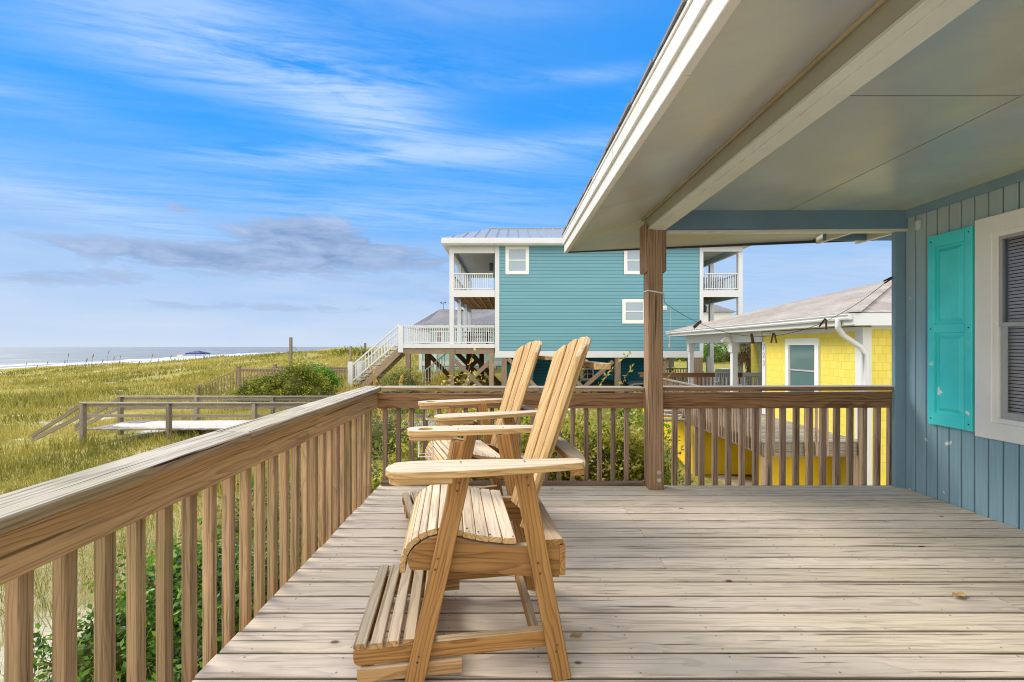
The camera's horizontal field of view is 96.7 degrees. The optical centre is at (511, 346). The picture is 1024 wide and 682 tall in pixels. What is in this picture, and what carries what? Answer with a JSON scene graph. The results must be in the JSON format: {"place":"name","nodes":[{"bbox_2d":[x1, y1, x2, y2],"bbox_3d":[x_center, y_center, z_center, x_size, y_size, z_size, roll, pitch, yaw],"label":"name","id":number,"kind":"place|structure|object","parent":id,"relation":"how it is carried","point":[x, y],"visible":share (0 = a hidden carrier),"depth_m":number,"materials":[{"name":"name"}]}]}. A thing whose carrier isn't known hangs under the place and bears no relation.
{"place":"outdoors","nodes":[
{"label":"outdoors","id":0,"kind":"place"},
{"bbox_2d":[0,483,300,681],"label":"dry grass","id":1,"kind":"structure","parent":0,"point":[152,540],"depth_m":5.20,"materials":[{"name":"plant"}]},
{"bbox_2d":[146,663,181,680],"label":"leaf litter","id":2,"kind":"object","parent":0,"point":[155,671],"visible":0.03,"depth_m":3.67,"materials":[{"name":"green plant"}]},
{"bbox_2d":[0,347,340,367],"bbox_3d":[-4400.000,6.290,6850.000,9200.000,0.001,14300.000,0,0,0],"label":"sea","id":3,"kind":"structure","parent":0,"point":[20,355],"depth_m":490.21,"materials":[{"name":"liquid"}]},
{"bbox_2d":[0,352,280,368],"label":"surf","id":4,"kind":"structure","parent":3,"relation":"on","point":[147,360],"depth_m":189.88,"materials":[{"name":"liquid"}]},
{"bbox_2d":[0,347,751,681],"bbox_3d":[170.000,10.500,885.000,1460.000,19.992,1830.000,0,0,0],"label":"ground","id":5,"kind":"structure","parent":0,"point":[678,365],"depth_m":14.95,"materials":[{"name":"green plant"}]},
{"bbox_2d":[0,589,178,681],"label":"green vine","id":6,"kind":"object","parent":5,"relation":"on","point":[85,656],"visible":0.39,"depth_m":3.48,"materials":[{"name":"green plant"}]},
{"bbox_2d":[185,351,209,358],"bbox_3d":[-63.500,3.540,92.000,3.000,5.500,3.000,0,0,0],"label":"beach canopy","id":7,"kind":"object","parent":5,"relation":"on","point":[197,352],"visible":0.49,"depth_m":91.00,"materials":[{"name":"blue fabric"}]},
{"bbox_2d":[81,492,317,681],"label":"green vine","id":8,"kind":"object","parent":5,"relation":"on","point":[177,603],"visible":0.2,"depth_m":3.98,"materials":[{"name":"green plant"}]},
{"bbox_2d":[30,396,459,445],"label":"dune walkway","id":9,"kind":"structure","parent":5,"relation":"on","point":[121,405],"depth_m":13.03,"materials":[{"name":"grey wood"}]},
{"bbox_2d":[113,420,249,427],"bbox_3d":[-8.900,2.332,13.850,6.000,0.060,1.440,0,0,0],"label":"sand drift","id":10,"kind":"object","parent":9,"relation":"on","point":[199,424],"visible":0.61,"depth_m":13.59,"materials":[{"name":"beige sand"}]},
{"bbox_2d":[235,473,267,492],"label":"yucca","id":11,"kind":"object","parent":5,"relation":"on","point":[252,482],"visible":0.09,"depth_m":8.12,"materials":[{"name":"green plant"}]},
{"bbox_2d":[217,481,300,547],"bbox_3d":[-3.366,2.307,6.370,1.898,0.872,1.635,0,0,-32],"label":"green vine","id":12,"kind":"object","parent":5,"relation":"on","point":[236,518],"visible":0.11,"depth_m":6.22,"materials":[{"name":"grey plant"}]},
{"bbox_2d":[218,359,338,410],"bbox_3d":[-10.180,1.748,20.266,5.507,2.542,3.015,0,0,0],"label":"dune bush","id":13,"kind":"object","parent":5,"relation":"on","point":[294,384],"visible":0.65,"depth_m":19.78,"materials":[{"name":"green plant"}]},
{"bbox_2d":[196,364,377,394],"bbox_3d":[-13.090,2.305,27.410,9.580,2.370,3.380,0,0,0],"label":"fence","id":14,"kind":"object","parent":5,"relation":"on","point":[239,370],"visible":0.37,"depth_m":25.97,"materials":[{"name":"brown wood"}]},
{"bbox_2d":[289,337,296,364],"bbox_3d":[-17.188,0.671,35.788,0.615,2.802,0.215,0,0,0],"label":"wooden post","id":15,"kind":"object","parent":5,"relation":"on","point":[290,348],"visible":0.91,"depth_m":35.72,"materials":[{"name":"grey wood"}]},
{"bbox_2d":[289,357,347,388],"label":"dune bush","id":16,"kind":"object","parent":5,"relation":"on","point":[331,375],"visible":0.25,"depth_m":22.41,"materials":[{"name":"green plant"}]},
{"bbox_2d":[349,346,351,361],"bbox_3d":[-14.185,0.876,40.000,0.190,1.815,0.160,0,0,0],"label":"wooden pole","id":17,"kind":"object","parent":5,"relation":"on","point":[350,355],"visible":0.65,"depth_m":39.92,"materials":[{"name":"grey wood"}]},
{"bbox_2d":[289,436,417,510],"bbox_3d":[-2.197,2.107,7.428,3.026,1.316,2.111,0,0,0],"label":"green shrub","id":18,"kind":"object","parent":5,"relation":"on","point":[375,470],"visible":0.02,"depth_m":7.18,"materials":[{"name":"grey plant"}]},
{"bbox_2d":[368,365,395,428],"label":"plant sprig","id":19,"kind":"object","parent":18,"relation":"attached to","point":[382,391],"visible":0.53,"depth_m":6.65,"materials":[{"name":"green plant"}]},
{"bbox_2d":[331,345,377,356],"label":"dune bush","id":20,"kind":"object","parent":5,"relation":"on","point":[343,351],"visible":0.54,"depth_m":47.70,"materials":[{"name":"green plant"}]},
{"bbox_2d":[289,408,430,458],"bbox_3d":[-3.827,2.115,11.428,3.991,1.404,2.284,0,0,0],"label":"dune bush","id":21,"kind":"object","parent":5,"relation":"on","point":[377,432],"visible":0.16,"depth_m":11.02,"materials":[{"name":"green plant"}]},
{"bbox_2d":[372,408,382,431],"bbox_3d":[-2.398,1.862,7.998,0.314,1.633,0.063,0,0,0],"label":"sea oat","id":22,"kind":"object","parent":5,"relation":"on","point":[381,414],"visible":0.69,"depth_m":8.00,"materials":[{"name":"beige plant"}]},
{"bbox_2d":[374,391,422,414],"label":"dune bush","id":23,"kind":"object","parent":5,"relation":"on","point":[415,410],"visible":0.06,"depth_m":17.88,"materials":[{"name":"green plant"}]},
{"bbox_2d":[398,374,406,437],"bbox_3d":[-2.036,1.606,8.513,0.172,2.176,0.068,0,0,-11],"label":"sea oat","id":24,"kind":"object","parent":5,"relation":"on","point":[400,381],"visible":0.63,"depth_m":8.50,"materials":[{"name":"beige plant"}]},
{"bbox_2d":[372,365,434,392],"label":"dune bush","id":25,"kind":"object","parent":5,"relation":"on","point":[408,381],"visible":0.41,"depth_m":20.42,"materials":[{"name":"green plant"}]},
{"bbox_2d":[413,302,500,371],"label":"mint house","id":26,"kind":"structure","parent":5,"relation":"on","point":[478,317],"depth_m":37.00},
{"bbox_2d":[437,329,442,341],"bbox_3d":[-5.890,-0.810,36.974,0.620,1.200,0.048,0,0,0],"label":"window","id":27,"kind":"structure","parent":26,"relation":"in","point":[437,329],"depth_m":36.99,"materials":[{"name":"white paint"}]},
{"bbox_2d":[471,329,476,341],"bbox_3d":[-3.090,-0.810,36.974,0.620,1.200,0.048,0,0,0],"label":"window","id":28,"kind":"structure","parent":26,"relation":"in","point":[471,329],"depth_m":36.97,"materials":[{"name":"white paint"}]},
{"bbox_2d":[481,329,487,341],"bbox_3d":[-2.190,-0.810,36.974,0.620,1.200,0.048,0,0,0],"label":"window","id":29,"kind":"structure","parent":26,"relation":"in","point":[482,334],"depth_m":36.97,"materials":[{"name":"white paint"}]},
{"bbox_2d":[371,391,555,493],"bbox_3d":[-0.576,1.628,5.149,2.231,2.361,1.442,0,0,0],"label":"golden shrub","id":30,"kind":"object","parent":5,"relation":"on","point":[406,447],"visible":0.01,"depth_m":5.04,"materials":[{"name":"yellow plant"}]},
{"bbox_2d":[428,370,480,414],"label":"plant sprig","id":31,"kind":"object","parent":30,"relation":"attached to","point":[474,372],"visible":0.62,"depth_m":5.02,"materials":[{"name":"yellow plant"}]},
{"bbox_2d":[428,377,489,411],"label":"plant sprig","id":32,"kind":"object","parent":30,"relation":"attached to","point":[463,380],"visible":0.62,"depth_m":6.27,"materials":[{"name":"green plant"}]},
{"bbox_2d":[458,347,475,437],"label":"plant sprig","id":33,"kind":"object","parent":30,"relation":"attached to","point":[474,349],"visible":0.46,"depth_m":5.00,"materials":[{"name":"green plant"}]},
{"bbox_2d":[348,228,748,392],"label":"teal house","id":34,"kind":"structure","parent":5,"relation":"on","point":[550,294],"depth_m":23.00,"materials":[{"name":"teal wood"}]},
{"bbox_2d":[463,332,492,343],"bbox_3d":[-2.050,-0.508,27.500,1.700,0.764,1.660,0,0,0],"label":"picnic table","id":35,"kind":"object","parent":34,"relation":"on","point":[476,336],"visible":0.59,"depth_m":27.10,"materials":[{"name":"white wood"}]},
{"bbox_2d":[505,246,528,273],"bbox_3d":[0.264,-4.367,22.974,1.188,1.430,0.048,0,0,0],"label":"window","id":36,"kind":"structure","parent":34,"relation":"in","point":[516,257],"depth_m":22.99,"materials":[{"name":"white paint"}]},
{"bbox_2d":[581,368,593,379],"bbox_3d":[4.575,1.665,27.559,0.750,0.750,0.078,0,0,0],"label":"garage window","id":37,"kind":"structure","parent":34,"relation":"in","point":[588,373],"depth_m":27.54,"materials":[{"name":"glass"}]},
{"bbox_2d":[624,250,639,273],"bbox_3d":[6.249,-4.367,22.974,1.188,1.430,0.048,0,0,0],"label":"window","id":38,"kind":"structure","parent":34,"relation":"in","point":[631,258],"depth_m":22.99,"materials":[{"name":"white paint"}]},
{"bbox_2d":[622,299,643,323],"bbox_3d":[6.172,-1.782,22.974,1.210,1.232,0.048,0,0,0],"label":"window","id":39,"kind":"structure","parent":34,"relation":"in","point":[632,309],"depth_m":22.97,"materials":[{"name":"white paint"}]},
{"bbox_2d":[494,408,604,450],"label":"green shrub","id":40,"kind":"object","parent":5,"relation":"on","point":[563,424],"visible":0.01,"depth_m":7.69,"materials":[{"name":"green plant"}]},
{"bbox_2d":[502,412,605,480],"bbox_3d":[0.348,1.719,5.208,1.738,2.222,1.379,0,0,0],"label":"golden shrub","id":41,"kind":"object","parent":5,"relation":"on","point":[552,476],"visible":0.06,"depth_m":5.03,"materials":[{"name":"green plant"}]},
{"bbox_2d":[581,380,628,392],"bbox_3d":[5.185,2.718,25.997,4.530,1.539,1.870,0,0,-12],"label":"parked car","id":42,"kind":"object","parent":5,"relation":"on","point":[605,383],"visible":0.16,"depth_m":25.17,"materials":[{"name":"paint"}]},
{"bbox_2d":[192,485,1023,681],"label":"wooden deck","id":43,"kind":"structure","parent":5,"relation":"on","point":[764,583],"depth_m":2.36,"materials":[{"name":"brown wood"}]},
{"bbox_2d":[0,386,383,681],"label":"deck railing","id":44,"kind":"object","parent":43,"relation":"attached to","point":[59,522],"visible":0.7,"depth_m":1.76,"materials":[{"name":"brown wood"}]},
{"bbox_2d":[402,340,552,544],"bbox_3d":[-0.241,0.625,3.344,1.050,1.345,0.930,0,0,-19],"label":"adirondack chair","id":45,"kind":"object","parent":43,"relation":"on","point":[513,408],"visible":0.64,"depth_m":3.41,"materials":[{"name":"brown wood"}]},
{"bbox_2d":[353,337,610,681],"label":"adirondack chair","id":46,"kind":"object","parent":43,"relation":"on","point":[443,554],"visible":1,"depth_m":1.77,"materials":[{"name":"brown wood"}]},
{"bbox_2d":[378,386,643,485],"bbox_3d":[-0.010,0.883,4.300,2.470,1.014,0.178,0,0,0],"label":"deck railing","id":47,"kind":"object","parent":43,"relation":"attached to","point":[599,400],"visible":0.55,"depth_m":4.23,"materials":[{"name":"brown wood"}]},
{"bbox_2d":[570,632,582,636],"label":"dry leaf","id":48,"kind":"object","parent":43,"relation":"on","point":[576,634],"visible":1,"depth_m":2.02,"materials":[{"name":"brown plant"}]},
{"bbox_2d":[640,225,665,489],"bbox_3d":[1.292,0.093,4.165,0.210,2.395,0.159,0,0,0],"label":"porch post","id":49,"kind":"object","parent":43,"relation":"on","point":[652,255],"visible":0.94,"depth_m":4.11,"materials":[{"name":"brown wood"}]},
{"bbox_2d":[643,276,892,347],"bbox_3d":[2.361,-0.321,4.170,2.280,0.662,0.153,0,0,0],"label":"clothesline","id":50,"kind":"object","parent":49,"relation":"attached to","point":[669,345],"visible":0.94,"depth_m":4.12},
{"bbox_2d":[693,320,701,328],"bbox_3d":[1.675,-0.202,4.111,0.094,0.027,0.012,-39,7,-9],"label":"clothespin","id":51,"kind":"object","parent":50,"relation":"attached to","point":[697,324],"visible":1,"depth_m":4.11,"materials":[{"name":"brown wood"}]},
{"bbox_2d":[750,333,754,343],"bbox_3d":[2.181,-0.075,4.132,0.029,0.094,0.012,-12,2,-11],"label":"clothespin","id":52,"kind":"object","parent":50,"relation":"attached to","point":[752,338],"visible":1,"depth_m":4.13,"materials":[{"name":"brown wood"}]},
{"bbox_2d":[770,333,776,342],"bbox_3d":[2.380,-0.080,4.138,0.069,0.094,0.012,0,0,-12],"label":"clothespin","id":53,"kind":"object","parent":50,"relation":"attached to","point":[774,334],"visible":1,"depth_m":4.13,"materials":[{"name":"brown wood"}]},
{"bbox_2d":[819,318,826,329],"bbox_3d":[2.849,-0.211,4.154,0.092,0.092,0.012,20,-4,-11],"label":"clothespin","id":54,"kind":"object","parent":50,"relation":"attached to","point":[824,320],"visible":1,"depth_m":4.15,"materials":[{"name":"black plastic"}]},
{"bbox_2d":[883,277,892,283],"bbox_3d":[3.448,-0.612,4.173,0.094,0.034,0.012,-27,5,-10],"label":"clothespin","id":55,"kind":"object","parent":50,"relation":"attached to","point":[888,279],"visible":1,"depth_m":4.17,"materials":[{"name":"black plastic"}]},
{"bbox_2d":[663,385,893,484],"bbox_3d":[2.501,0.928,4.274,2.259,1.124,0.151,0,0,1],"label":"deck railing","id":56,"kind":"object","parent":43,"relation":"attached to","point":[863,398],"visible":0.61,"depth_m":4.26,"materials":[{"name":"brown wood"}]},
{"bbox_2d":[952,592,964,596],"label":"dry leaf","id":57,"kind":"object","parent":43,"relation":"on","point":[958,594],"visible":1,"depth_m":2.35,"materials":[{"name":"beige plant"}]},
{"bbox_2d":[554,392,692,484],"bbox_3d":[1.099,1.662,5.269,1.872,2.331,1.447,0,0,-38],"label":"golden shrub","id":58,"kind":"object","parent":5,"relation":"on","point":[636,463],"visible":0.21,"depth_m":5.06,"materials":[{"name":"green plant"}]},
{"bbox_2d":[575,360,587,416],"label":"plant sprig","id":59,"kind":"object","parent":58,"relation":"attached to","point":[580,382],"visible":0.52,"depth_m":5.12,"materials":[{"name":"green plant"}]},
{"bbox_2d":[577,351,630,428],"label":"plant sprig","id":60,"kind":"object","parent":58,"relation":"attached to","point":[608,374],"visible":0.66,"depth_m":5.08,"materials":[{"name":"green plant"}]},
{"bbox_2d":[616,364,632,428],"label":"plant sprig","id":61,"kind":"object","parent":58,"relation":"attached to","point":[630,370],"visible":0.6,"depth_m":5.10,"materials":[{"name":"green plant"}]},
{"bbox_2d":[639,359,680,426],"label":"plant sprig","id":62,"kind":"object","parent":58,"relation":"attached to","point":[663,383],"visible":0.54,"depth_m":5.25,"materials":[{"name":"green plant"}]},
{"bbox_2d":[621,381,642,392],"bbox_3d":[7.585,2.718,25.602,4.530,1.539,1.870,0,0,8],"label":"parked car","id":63,"kind":"object","parent":5,"relation":"on","point":[635,383],"visible":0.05,"depth_m":24.89,"materials":[{"name":"silver metal"}]},
{"bbox_2d":[589,408,693,484],"bbox_3d":[1.676,1.712,6.314,1.577,2.210,1.514,0,0,0],"label":"green shrub","id":64,"kind":"object","parent":5,"relation":"on","point":[665,425],"visible":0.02,"depth_m":6.22,"materials":[{"name":"green plant"}]},
{"bbox_2d":[664,343,745,362],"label":"palmetto thicket","id":65,"kind":"object","parent":5,"relation":"on","point":[718,353],"visible":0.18,"depth_m":42.91,"materials":[{"name":"green plant"}]},
{"bbox_2d":[685,371,744,385],"bbox_3d":[14.100,2.350,26.840,7.800,1.880,0.080,0,0,0],"label":"picket fence","id":66,"kind":"object","parent":5,"relation":"on","point":[718,378],"visible":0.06,"depth_m":26.80,"materials":[{"name":"white paint"}]},
{"bbox_2d":[703,304,735,351],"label":"distant house","id":67,"kind":"structure","parent":5,"relation":"on","point":[720,312],"depth_m":62.00,"materials":[{"name":"white paint"}]},
{"bbox_2d":[721,343,749,370],"bbox_3d":[12.559,0.963,23.581,3.668,5.292,3.836,0,0,0],"label":"palm tree","id":68,"kind":"object","parent":5,"relation":"on","point":[741,346],"visible":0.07,"depth_m":22.65,"materials":[{"name":"green plant"}]},
{"bbox_2d":[716,331,773,384],"bbox_3d":[11.837,1.106,22.081,3.794,5.012,3.348,0,0,18],"label":"palm tree","id":69,"kind":"object","parent":5,"relation":"on","point":[747,360],"visible":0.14,"depth_m":22.04,"materials":[{"name":"green plant"}]},
{"bbox_2d":[638,373,859,484],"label":"cottage deck","id":70,"kind":"structure","parent":5,"relation":"on","point":[734,448],"depth_m":10.89,"materials":[{"name":"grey wood"}]},
{"bbox_2d":[714,369,729,385],"bbox_3d":[8.050,1.436,17.200,0.650,1.141,0.910,0,0,15],"label":"rocking chair","id":71,"kind":"object","parent":70,"relation":"on","point":[726,372],"visible":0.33,"depth_m":17.51,"materials":[{"name":"grey paint"}]},
{"bbox_2d":[739,372,761,391],"bbox_3d":[8.150,1.436,15.550,0.650,1.141,0.910,0,0,20],"label":"rocking chair","id":72,"kind":"object","parent":70,"relation":"on","point":[750,375],"visible":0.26,"depth_m":15.22,"materials":[{"name":"grey paint"}]},
{"bbox_2d":[665,280,891,484],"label":"yellow house","id":73,"kind":"structure","parent":5,"relation":"on","point":[852,345],"depth_m":11.24,"materials":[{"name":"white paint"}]},
{"bbox_2d":[720,335,730,342],"bbox_3d":[7.304,-0.266,15.480,0.253,0.289,0.565,0,0,0],"label":"flood light","id":74,"kind":"object","parent":73,"relation":"attached to","point":[727,339],"visible":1,"depth_m":15.45,"materials":[{"name":"white paint"}]},
{"bbox_2d":[785,338,819,391],"bbox_3d":[7.436,0.615,11.690,0.043,1.650,1.336,0,0,0],"label":"window","id":75,"kind":"structure","parent":73,"relation":"in","point":[802,355],"depth_m":11.67,"materials":[{"name":"glass"}]},
{"bbox_2d":[562,0,1023,529],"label":"beach house","id":76,"kind":"structure","parent":5,"relation":"on","point":[899,124],"depth_m":3.12,"materials":[{"name":"blue"}]},
{"bbox_2d":[975,208,1023,444],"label":"window","id":77,"kind":"structure","parent":76,"relation":"in","point":[993,420],"depth_m":3.35,"materials":[{"name":"white paint"}]},
{"bbox_2d":[0,0,891,346],"label":"sky","id":78,"kind":"structure","parent":0,"point":[174,173],"materials":[{"name":"blue"}]}
]}

